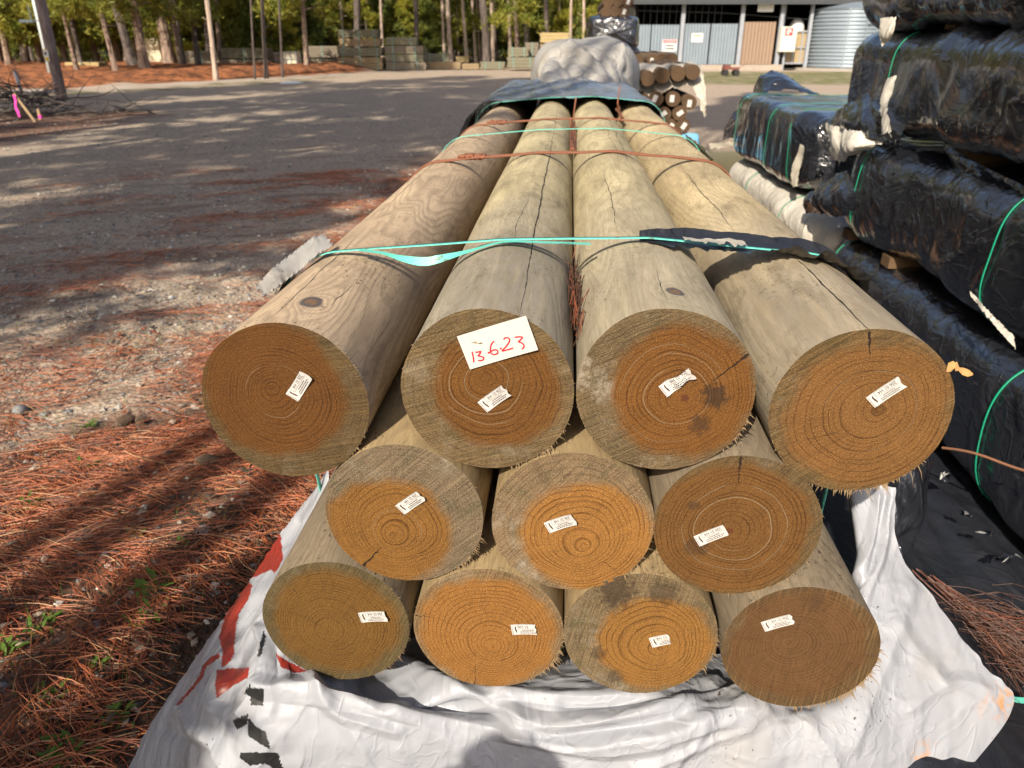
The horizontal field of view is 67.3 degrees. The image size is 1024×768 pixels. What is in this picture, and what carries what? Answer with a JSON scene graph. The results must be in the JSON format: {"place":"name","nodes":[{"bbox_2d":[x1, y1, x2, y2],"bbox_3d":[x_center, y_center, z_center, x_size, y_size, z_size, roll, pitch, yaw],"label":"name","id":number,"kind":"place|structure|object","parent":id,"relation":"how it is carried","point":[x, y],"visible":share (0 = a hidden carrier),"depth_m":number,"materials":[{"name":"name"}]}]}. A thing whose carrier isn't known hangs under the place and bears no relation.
{"place":"outdoors","nodes":[
{"label":"outdoors","id":0,"kind":"place"},
{"bbox_2d":[0,307,261,751],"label":"grass","id":1,"kind":"structure","parent":0,"point":[57,473],"depth_m":2.87,"materials":[{"name":"green plant"}]},
{"bbox_2d":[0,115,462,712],"bbox_3d":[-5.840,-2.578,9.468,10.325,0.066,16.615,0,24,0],"label":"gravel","id":2,"kind":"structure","parent":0,"point":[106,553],"depth_m":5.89,"materials":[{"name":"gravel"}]},
{"bbox_2d":[0,56,851,767],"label":"ground","id":3,"kind":"structure","parent":0,"point":[340,92],"depth_m":7.76,"materials":[{"name":"soil"}]},
{"bbox_2d":[0,0,55,64],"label":"pine tree","id":4,"kind":"object","parent":3,"relation":"on","point":[9,27],"visible":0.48,"depth_m":39.73,"materials":[{"name":"green plant"}]},
{"bbox_2d":[22,610,63,637],"bbox_3d":[-1.303,0.662,2.126,0.095,0.023,0.112,0,24,0],"label":"weed","id":5,"kind":"object","parent":3,"relation":"on","point":[47,619],"visible":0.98,"depth_m":2.13,"materials":[{"name":"green plant"}]},
{"bbox_2d":[0,0,85,62],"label":"pine tree","id":6,"kind":"object","parent":3,"relation":"on","point":[59,33],"visible":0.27,"depth_m":41.62,"materials":[{"name":"green plant"}]},
{"bbox_2d":[19,0,67,99],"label":"utility pole","id":7,"kind":"object","parent":3,"relation":"on","point":[50,53],"visible":0.87,"depth_m":20.92,"materials":[{"name":"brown wood"}]},
{"bbox_2d":[0,0,116,69],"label":"pine tree","id":8,"kind":"object","parent":3,"relation":"on","point":[83,9],"visible":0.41,"depth_m":33.18,"materials":[{"name":"green plant"}]},
{"bbox_2d":[6,8,120,61],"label":"pine tree","id":9,"kind":"object","parent":3,"relation":"on","point":[92,33],"visible":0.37,"depth_m":43.04,"materials":[{"name":"green plant"}]},
{"bbox_2d":[35,730,103,767],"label":"weed","id":10,"kind":"object","parent":3,"relation":"on","point":[53,747],"visible":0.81,"depth_m":1.76,"materials":[{"name":"green plant"}]},
{"bbox_2d":[0,45,164,127],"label":"brush pile","id":11,"kind":"object","parent":3,"relation":"on","point":[22,97],"visible":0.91,"depth_m":16.93,"materials":[{"name":"brown wood"}]},
{"bbox_2d":[15,0,162,70],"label":"pine tree","id":12,"kind":"object","parent":3,"relation":"on","point":[99,7],"visible":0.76,"depth_m":31.66,"materials":[{"name":"green plant"}]},
{"bbox_2d":[86,699,136,729],"bbox_3d":[-0.953,0.796,1.857,0.119,0.025,0.100,0,24,0],"label":"weed","id":13,"kind":"object","parent":3,"relation":"on","point":[115,707],"visible":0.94,"depth_m":1.86,"materials":[{"name":"green plant"}]},
{"bbox_2d":[112,0,137,64],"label":"pine tree","id":14,"kind":"object","parent":3,"relation":"on","point":[130,57],"visible":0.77,"depth_m":38.45,"materials":[{"name":"brown plant"}]},
{"bbox_2d":[94,5,173,59],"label":"pine tree","id":15,"kind":"object","parent":3,"relation":"on","point":[149,34],"visible":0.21,"depth_m":44.97,"materials":[{"name":"green plant"}]},
{"bbox_2d":[132,38,161,61],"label":"storage tank","id":16,"kind":"object","parent":3,"relation":"on","point":[154,53],"visible":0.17,"depth_m":45.88,"materials":[{"name":"concrete"}]},
{"bbox_2d":[94,0,200,67],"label":"pine tree","id":17,"kind":"object","parent":3,"relation":"on","point":[142,58],"visible":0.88,"depth_m":34.71,"materials":[{"name":"green plant"}]},
{"bbox_2d":[106,0,188,62],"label":"pine tree","id":18,"kind":"object","parent":3,"relation":"on","point":[167,51],"visible":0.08,"depth_m":42.16,"materials":[{"name":"brown plant"}]},
{"bbox_2d":[0,503,294,767],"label":"pine needles","id":19,"kind":"object","parent":3,"relation":"on","point":[178,647],"visible":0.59,"depth_m":2.10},
{"bbox_2d":[124,566,176,594],"bbox_3d":[-1.065,0.589,2.298,0.149,0.029,0.127,0,24,0],"label":"weed","id":20,"kind":"object","parent":3,"relation":"on","point":[138,582],"visible":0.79,"depth_m":2.28,"materials":[{"name":"green plant"}]},
{"bbox_2d":[0,283,314,767],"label":"bark litter","id":21,"kind":"object","parent":3,"relation":"on","point":[132,496],"visible":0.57,"depth_m":2.75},
{"bbox_2d":[117,0,220,63],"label":"pine tree","id":22,"kind":"object","parent":3,"relation":"on","point":[194,12],"visible":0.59,"depth_m":38.11,"materials":[{"name":"green plant"}]},
{"bbox_2d":[0,167,413,767],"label":"pine needles","id":23,"kind":"object","parent":3,"relation":"on","point":[183,437],"visible":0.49,"depth_m":2.63,"materials":[{"name":"plant"}]},
{"bbox_2d":[204,0,219,79],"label":"pine tree","id":24,"kind":"object","parent":3,"relation":"on","point":[215,73],"visible":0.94,"depth_m":32.06,"materials":[{"name":"brown plant"}]},
{"bbox_2d":[180,0,249,58],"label":"pine tree","id":25,"kind":"object","parent":3,"relation":"on","point":[217,16],"visible":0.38,"depth_m":41.92,"materials":[{"name":"green plant"}]},
{"bbox_2d":[197,0,245,58],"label":"young pine","id":26,"kind":"object","parent":3,"relation":"on","point":[231,44],"visible":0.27,"depth_m":44.00,"materials":[{"name":"green plant"}]},
{"bbox_2d":[220,59,274,62],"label":"timber bundle","id":27,"kind":"object","parent":3,"relation":"on","point":[241,60],"visible":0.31,"depth_m":41.53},
{"bbox_2d":[220,48,272,58],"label":"timber bundle","id":28,"kind":"object","parent":27,"relation":"on","point":[232,53],"visible":0.98,"depth_m":41.35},
{"bbox_2d":[221,0,289,58],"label":"bush","id":29,"kind":"object","parent":3,"relation":"on","point":[236,29],"visible":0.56,"depth_m":43.37,"materials":[{"name":"green plant"}]},
{"bbox_2d":[260,0,268,78],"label":"pine tree","id":30,"kind":"object","parent":3,"relation":"on","point":[265,64],"visible":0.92,"depth_m":33.30,"materials":[{"name":"brown plant"}]},
{"bbox_2d":[2,0,536,62],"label":"distant woodland","id":31,"kind":"object","parent":3,"relation":"on","point":[33,56],"depth_m":60.11,"materials":[{"name":"plant"}]},
{"bbox_2d":[246,0,299,51],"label":"young pine","id":32,"kind":"object","parent":3,"relation":"on","point":[275,32],"visible":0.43,"depth_m":44.12,"materials":[{"name":"green plant"}]},
{"bbox_2d":[268,2,311,51],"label":"young pine","id":33,"kind":"object","parent":3,"relation":"on","point":[288,22],"visible":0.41,"depth_m":44.49,"materials":[{"name":"green plant"}]},
{"bbox_2d":[249,0,356,64],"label":"pine tree","id":34,"kind":"object","parent":3,"relation":"on","point":[288,6],"visible":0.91,"depth_m":38.91,"materials":[{"name":"green plant"}]},
{"bbox_2d":[279,0,337,58],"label":"bush","id":35,"kind":"object","parent":3,"relation":"on","point":[315,35],"visible":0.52,"depth_m":45.48,"materials":[{"name":"green plant"}]},
{"bbox_2d":[296,0,347,57],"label":"young pine","id":36,"kind":"object","parent":3,"relation":"on","point":[333,37],"visible":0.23,"depth_m":47.02,"materials":[{"name":"green plant"}]},
{"bbox_2d":[309,58,337,62],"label":"timber bundle","id":37,"kind":"object","parent":3,"relation":"on","point":[318,60],"visible":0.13,"depth_m":44.28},
{"bbox_2d":[308,46,341,57],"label":"timber bundle","id":38,"kind":"object","parent":37,"relation":"on","point":[322,51],"visible":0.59,"depth_m":44.06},
{"bbox_2d":[338,57,385,69],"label":"timber bundle","id":39,"kind":"object","parent":3,"relation":"on","point":[377,63],"visible":0.64,"depth_m":43.38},
{"bbox_2d":[337,47,384,56],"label":"timber bundle","id":40,"kind":"object","parent":39,"relation":"on","point":[360,51],"visible":0.96,"depth_m":43.14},
{"bbox_2d":[339,39,382,46],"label":"timber bundle","id":41,"kind":"object","parent":40,"relation":"on","point":[360,42],"visible":1,"depth_m":42.97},
{"bbox_2d":[338,29,380,37],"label":"timber bundle","id":42,"kind":"object","parent":41,"relation":"on","point":[358,33],"visible":1,"depth_m":42.78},
{"bbox_2d":[344,0,388,56],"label":"young pine","id":43,"kind":"object","parent":3,"relation":"on","point":[370,18],"visible":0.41,"depth_m":49.28,"materials":[{"name":"green plant"}]},
{"bbox_2d":[362,0,413,61],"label":"bush","id":44,"kind":"object","parent":3,"relation":"on","point":[387,8],"visible":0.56,"depth_m":50.12,"materials":[{"name":"green plant"}]},
{"bbox_2d":[384,0,422,61],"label":"young pine","id":45,"kind":"object","parent":3,"relation":"on","point":[401,6],"visible":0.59,"depth_m":50.11,"materials":[{"name":"green plant"}]},
{"bbox_2d":[386,62,427,69],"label":"timber bundle","id":46,"kind":"object","parent":3,"relation":"on","point":[406,65],"visible":0.97,"depth_m":43.47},
{"bbox_2d":[386,54,425,61],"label":"timber bundle","id":47,"kind":"object","parent":46,"relation":"on","point":[405,57],"visible":0.99,"depth_m":43.29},
{"bbox_2d":[384,46,425,53],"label":"timber bundle","id":48,"kind":"object","parent":47,"relation":"on","point":[405,50],"visible":1,"depth_m":43.15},
{"bbox_2d":[398,0,446,61],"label":"bush","id":49,"kind":"object","parent":3,"relation":"on","point":[431,40],"visible":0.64,"depth_m":51.28,"materials":[{"name":"green plant"}]},
{"bbox_2d":[387,0,461,61],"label":"pine tree","id":50,"kind":"object","parent":3,"relation":"on","point":[437,11],"visible":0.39,"depth_m":52.08,"materials":[{"name":"green plant"}]},
{"bbox_2d":[440,0,455,61],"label":"pine tree","id":51,"kind":"object","parent":3,"relation":"on","point":[449,37],"visible":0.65,"depth_m":48.98,"materials":[{"name":"brown plant"}]},
{"bbox_2d":[444,0,512,64],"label":"pine tree","id":52,"kind":"object","parent":3,"relation":"on","point":[476,20],"visible":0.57,"depth_m":51.79,"materials":[{"name":"green plant"}]},
{"bbox_2d":[478,0,495,61],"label":"pine tree","id":53,"kind":"object","parent":3,"relation":"on","point":[486,50],"visible":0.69,"depth_m":47.14,"materials":[{"name":"brown plant"}]},
{"bbox_2d":[468,1,513,57],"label":"bush","id":54,"kind":"object","parent":3,"relation":"on","point":[502,44],"visible":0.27,"depth_m":55.35,"materials":[{"name":"green plant"}]},
{"bbox_2d":[479,0,551,56],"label":"pine tree","id":55,"kind":"object","parent":3,"relation":"on","point":[527,7],"visible":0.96,"depth_m":46.94,"materials":[{"name":"green plant"}]},
{"bbox_2d":[514,0,560,56],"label":"bush","id":56,"kind":"object","parent":3,"relation":"on","point":[534,30],"visible":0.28,"depth_m":51.21,"materials":[{"name":"green plant"}]},
{"bbox_2d":[408,620,719,653],"bbox_3d":[0.288,-0.455,4.175,1.060,0.409,5.379,2,24,4],"label":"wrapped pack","id":57,"kind":"object","parent":3,"relation":"on","point":[412,635],"depth_m":1.78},
{"bbox_2d":[262,466,423,678],"bbox_3d":[-0.077,-0.874,4.166,0.254,0.253,6.308,2,24,4],"label":"timber pole","id":58,"kind":"object","parent":57,"relation":"on","point":[332,608],"visible":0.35,"depth_m":1.30,"materials":[{"name":"wood"}]},
{"bbox_2d":[553,0,581,38],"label":"young pine","id":59,"kind":"object","parent":3,"relation":"on","point":[563,16],"visible":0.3,"depth_m":50.09,"materials":[{"name":"green plant"}]},
{"bbox_2d":[129,471,1013,767],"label":"white film","id":60,"kind":"object","parent":3,"relation":"on","point":[245,693],"visible":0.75,"depth_m":1.37,"materials":[{"name":"plastic"}]},
{"bbox_2d":[894,453,931,555],"bbox_3d":[0.910,0.263,1.751,0.071,0.177,0.294,20,31,38],"label":"film flap","id":61,"kind":"object","parent":60,"relation":"attached to","point":[911,501],"visible":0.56,"depth_m":1.74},
{"bbox_2d":[628,0,862,70],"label":"shed","id":62,"kind":"structure","parent":3,"relation":"on","point":[711,35],"depth_m":43.06,"materials":[{"name":"metal"}]},
{"bbox_2d":[780,19,811,64],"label":"caged container","id":63,"kind":"object","parent":62,"relation":"on","point":[796,57],"visible":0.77,"depth_m":43.31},
{"bbox_2d":[777,27,797,69],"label":"sign","id":64,"kind":"object","parent":3,"relation":"on","point":[787,39],"visible":1,"depth_m":42.45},
{"bbox_2d":[729,158,848,250],"bbox_3d":[2.325,-1.214,5.646,1.093,0.594,2.889,2,24,4],"label":"wrapped pack","id":65,"kind":"object","parent":3,"relation":"on","point":[779,199],"visible":0.16,"depth_m":5.04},
{"bbox_2d":[733,93,906,188],"bbox_3d":[2.361,-1.838,5.711,1.090,0.536,2.466,2,24,4],"label":"wrapped pack","id":66,"kind":"object","parent":65,"relation":"on","point":[772,132],"visible":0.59,"depth_m":5.20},
{"bbox_2d":[722,70,818,140],"bbox_3d":[2.325,-2.476,6.913,0.782,0.628,0.475,5,24,10],"label":"film flap","id":67,"kind":"object","parent":66,"relation":"attached to","point":[771,80],"visible":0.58,"depth_m":6.80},
{"bbox_2d":[791,144,804,186],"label":"film flap","id":68,"kind":"object","parent":66,"relation":"attached to","point":[797,163],"visible":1,"depth_m":4.75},
{"bbox_2d":[793,2,878,71],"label":"water tank","id":69,"kind":"object","parent":3,"relation":"on","point":[841,33],"visible":0.47,"depth_m":41.59,"materials":[{"name":"metal"}]},
{"bbox_2d":[810,442,1023,767],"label":"ground film","id":70,"kind":"object","parent":3,"relation":"on","point":[950,548],"visible":0.16,"depth_m":2.31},
{"bbox_2d":[912,568,1023,642],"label":"needle","id":71,"kind":"object","parent":70,"relation":"on","point":[945,590],"visible":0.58,"depth_m":2.12,"materials":[{"name":"orange plant"}]},
{"bbox_2d":[918,577,1023,695],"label":"dry needles","id":72,"kind":"object","parent":70,"relation":"on","point":[1016,647],"visible":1,"depth_m":1.98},
{"bbox_2d":[834,238,1023,540],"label":"wrapped pack","id":73,"kind":"object","parent":3,"relation":"on","point":[939,319],"visible":0.36,"depth_m":2.66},
{"bbox_2d":[881,253,921,268],"bbox_3d":[1.804,-0.560,3.508,0.200,0.050,0.090,2,24,4],"label":"timber bearer","id":74,"kind":"object","parent":73,"relation":"on","point":[889,261],"visible":0.5,"depth_m":3.47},
{"bbox_2d":[844,137,1023,339],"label":"wrapped pack","id":75,"kind":"object","parent":73,"relation":"on","point":[929,207],"visible":0.82,"depth_m":2.89,"materials":[{"name":"plastic"}]},
{"bbox_2d":[803,170,856,217],"bbox_3d":[1.659,-0.981,4.061,0.101,0.310,0.781,0,24,0],"label":"film flap","id":76,"kind":"object","parent":75,"relation":"attached to","point":[835,196],"visible":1,"depth_m":3.94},
{"bbox_2d":[826,123,883,161],"bbox_3d":[1.632,-1.188,3.818,0.106,0.184,0.745,0,24,0],"label":"film flap","id":77,"kind":"object","parent":75,"relation":"attached to","point":[844,144],"visible":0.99,"depth_m":3.67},
{"bbox_2d":[848,24,1023,166],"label":"wrapped pack","id":78,"kind":"object","parent":75,"relation":"on","point":[961,87],"visible":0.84,"depth_m":2.85,"materials":[{"name":"plastic"}]},
{"bbox_2d":[822,93,905,144],"bbox_3d":[1.687,-1.329,3.738,0.139,0.279,1.014,0,24,0],"label":"film flap","id":79,"kind":"object","parent":78,"relation":"attached to","point":[862,113],"visible":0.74,"depth_m":3.56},
{"bbox_2d":[880,75,896,133],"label":"film flap","id":80,"kind":"object","parent":78,"relation":"attached to","point":[886,94],"visible":1,"depth_m":3.28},
{"bbox_2d":[862,0,1023,31],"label":"wrapped pack","id":81,"kind":"object","parent":78,"relation":"on","point":[918,15],"visible":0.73,"depth_m":3.00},
{"bbox_2d":[879,17,895,45],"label":"film flap","id":82,"kind":"object","parent":81,"relation":"attached to","point":[886,27],"visible":1,"depth_m":3.33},
{"bbox_2d":[956,148,1007,162],"bbox_3d":[1.839,-0.885,2.977,0.200,0.050,0.090,2,24,4],"label":"timber bearer","id":83,"kind":"object","parent":75,"relation":"on","point":[978,158],"visible":0.21,"depth_m":2.94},
{"bbox_2d":[944,145,1023,194],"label":"film flap","id":84,"kind":"object","parent":75,"relation":"attached to","point":[963,163],"visible":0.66,"depth_m":2.85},
{"bbox_2d":[970,291,1015,348],"bbox_3d":[1.552,-0.214,2.506,0.023,0.065,0.403,3,24,8],"label":"film flap","id":85,"kind":"object","parent":75,"relation":"attached to","point":[1008,335],"visible":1,"depth_m":2.44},
{"bbox_3d":[1.706,-3.018,9.665,0.676,0.634,3.067,2,24,4],"label":"wrapped pack","id":86,"kind":"object","parent":3,"relation":"on","visible":0},
{"bbox_3d":[1.495,-3.321,9.460,0.150,0.150,3.006,2,24,4],"label":"round post","id":87,"kind":"object","parent":86,"relation":"on","visible":0},
{"bbox_3d":[1.397,-3.438,9.412,0.150,0.150,3.000,2,24,4],"label":"round post","id":88,"kind":"object","parent":87,"relation":"on","visible":0},
{"bbox_2d":[639,91,648,98],"bbox_3d":[1.455,-3.558,9.355,0.150,0.150,3.006,2,24,4],"label":"round post","id":89,"kind":"object","parent":88,"relation":"on","point":[644,94],"visible":0.1,"depth_m":7.97,"materials":[{"name":"wood"}]},
{"bbox_2d":[639,69,654,85],"bbox_3d":[1.499,-3.747,9.274,0.150,0.150,3.000,2,24,4],"label":"round post","id":90,"kind":"object","parent":89,"relation":"on","point":[647,77],"visible":0.45,"depth_m":7.91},
{"bbox_2d":[639,61,705,117],"bbox_3d":[1.701,-3.272,8.487,0.789,0.512,1.343,3,24,7],"label":"film flap","id":91,"kind":"object","parent":90,"relation":"attached to","point":[698,85],"visible":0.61,"depth_m":8.06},
{"bbox_3d":[0.694,-2.448,8.459,1.156,0.599,3.085,2,24,4],"label":"wrapped pack","id":92,"kind":"object","parent":3,"relation":"on","visible":0},
{"bbox_2d":[414,468,568,685],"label":"timber pole","id":93,"kind":"object","parent":92,"relation":"on","point":[490,616],"visible":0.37,"depth_m":1.28,"materials":[{"name":"wood"}]},
{"bbox_2d":[324,149,514,579],"bbox_3d":[0.053,-1.073,4.068,0.259,0.255,6.308,2,24,4],"label":"timber pole","id":94,"kind":"object","parent":93,"relation":"on","point":[404,500],"visible":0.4,"depth_m":1.20,"materials":[{"name":"wood"}]},
{"bbox_2d":[201,99,537,475],"bbox_3d":[-0.115,-1.249,4.002,0.252,0.253,6.308,2,24,4],"label":"timber pole","id":95,"kind":"object","parent":94,"relation":"on","point":[300,371],"visible":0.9,"depth_m":1.18,"materials":[{"name":"wood"}]},
{"bbox_2d":[256,234,332,295],"bbox_3d":[-0.391,-0.218,1.387,0.048,0.065,0.206,12,27,25],"label":"torn film","id":96,"kind":"object","parent":95,"relation":"on","point":[291,264],"visible":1,"depth_m":1.39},
{"bbox_2d":[531,35,639,104],"bbox_3d":[0.765,-3.104,8.133,1.092,1.070,2.545,2,24,4],"label":"tarp bundle","id":97,"kind":"object","parent":92,"relation":"on","point":[604,44],"visible":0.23,"depth_m":7.02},
{"bbox_2d":[563,535,719,692],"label":"timber pole","id":98,"kind":"object","parent":92,"relation":"on","point":[650,625],"visible":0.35,"depth_m":1.26,"materials":[{"name":"wood"}]},
{"bbox_2d":[492,155,654,588],"bbox_3d":[0.314,-1.060,4.053,0.256,0.255,6.310,2,24,4],"label":"timber pole","id":99,"kind":"object","parent":98,"relation":"on","point":[576,511],"visible":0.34,"depth_m":1.18,"materials":[{"name":"wood"}]},
{"bbox_2d":[401,97,574,469],"bbox_3d":[0.183,-1.262,3.972,0.252,0.259,6.311,2,24,4],"label":"timber pole","id":100,"kind":"object","parent":99,"relation":"on","point":[487,378],"visible":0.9,"depth_m":1.13,"materials":[{"name":"wood"}]},
{"bbox_2d":[286,236,827,511],"bbox_3d":[0.101,0.072,1.506,1.093,0.720,0.067,2,24,4],"label":"strap","id":101,"kind":"object","parent":100,"relation":"attached to","point":[426,261],"visible":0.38,"depth_m":1.37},
{"bbox_2d":[458,77,662,136],"bbox_3d":[0.339,-1.687,4.968,1.230,0.440,4.329,2,24,4],"label":"film cover","id":102,"kind":"object","parent":100,"relation":"on","point":[518,89],"visible":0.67,"depth_m":5.19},
{"bbox_2d":[459,117,681,136],"bbox_3d":[0.271,-0.914,3.720,1.087,0.716,0.036,2,24,4],"label":"twine","id":103,"kind":"object","parent":100,"relation":"attached to","point":[495,122],"visible":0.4,"depth_m":3.57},
{"bbox_2d":[411,150,730,177],"bbox_3d":[0.187,-0.429,2.632,1.087,0.716,0.038,2,24,4],"label":"twine","id":104,"kind":"object","parent":100,"relation":"attached to","point":[472,156],"visible":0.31,"depth_m":2.48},
{"bbox_2d":[709,523,888,712],"bbox_3d":[0.699,-0.836,4.123,0.275,0.271,6.310,2,24,4],"label":"timber pole","id":105,"kind":"object","parent":92,"relation":"on","point":[809,636],"visible":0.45,"depth_m":1.25,"materials":[{"name":"wood"}]},
{"bbox_2d":[646,406,823,597],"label":"timber pole","id":106,"kind":"object","parent":105,"relation":"on","point":[744,515],"visible":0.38,"depth_m":1.17,"materials":[{"name":"wood"}]},
{"bbox_2d":[572,97,755,468],"bbox_3d":[0.438,-1.264,3.953,0.258,0.252,6.309,2,24,4],"label":"timber pole","id":107,"kind":"object","parent":106,"relation":"on","point":[665,375],"visible":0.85,"depth_m":1.11,"materials":[{"name":"wood"}]},
{"bbox_2d":[567,241,589,345],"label":"wedged needles","id":108,"kind":"object","parent":107,"relation":"on","point":[573,289],"visible":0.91,"depth_m":1.31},
{"bbox_2d":[639,227,883,304],"bbox_3d":[0.448,-0.180,1.392,0.442,0.185,0.160,2,24,4],"label":"torn film","id":109,"kind":"object","parent":107,"relation":"on","point":[858,276],"visible":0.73,"depth_m":1.39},
{"bbox_2d":[603,98,972,501],"bbox_3d":[0.708,-1.225,3.946,0.256,0.272,6.316,2,24,4],"label":"timber pole","id":110,"kind":"object","parent":106,"relation":"on","point":[854,387],"visible":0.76,"depth_m":1.11,"materials":[{"name":"wood"}]},
{"bbox_2d":[532,40,626,100],"bbox_3d":[0.616,-2.580,6.499,0.981,0.600,1.375,0,24,0],"label":"film flap","id":111,"kind":"object","parent":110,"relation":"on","point":[574,60],"visible":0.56,"depth_m":6.64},
{"bbox_3d":[1.855,-5.533,14.375,0.908,1.480,3.240,2,24,4],"label":"wrapped pack","id":112,"kind":"object","parent":3,"relation":"on","visible":0},
{"bbox_2d":[584,15,638,48],"bbox_3d":[1.779,-6.360,13.985,0.927,0.570,3.301,2,24,4],"label":"wrapped pack","id":113,"kind":"object","parent":112,"relation":"on","point":[625,28],"visible":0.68,"depth_m":12.51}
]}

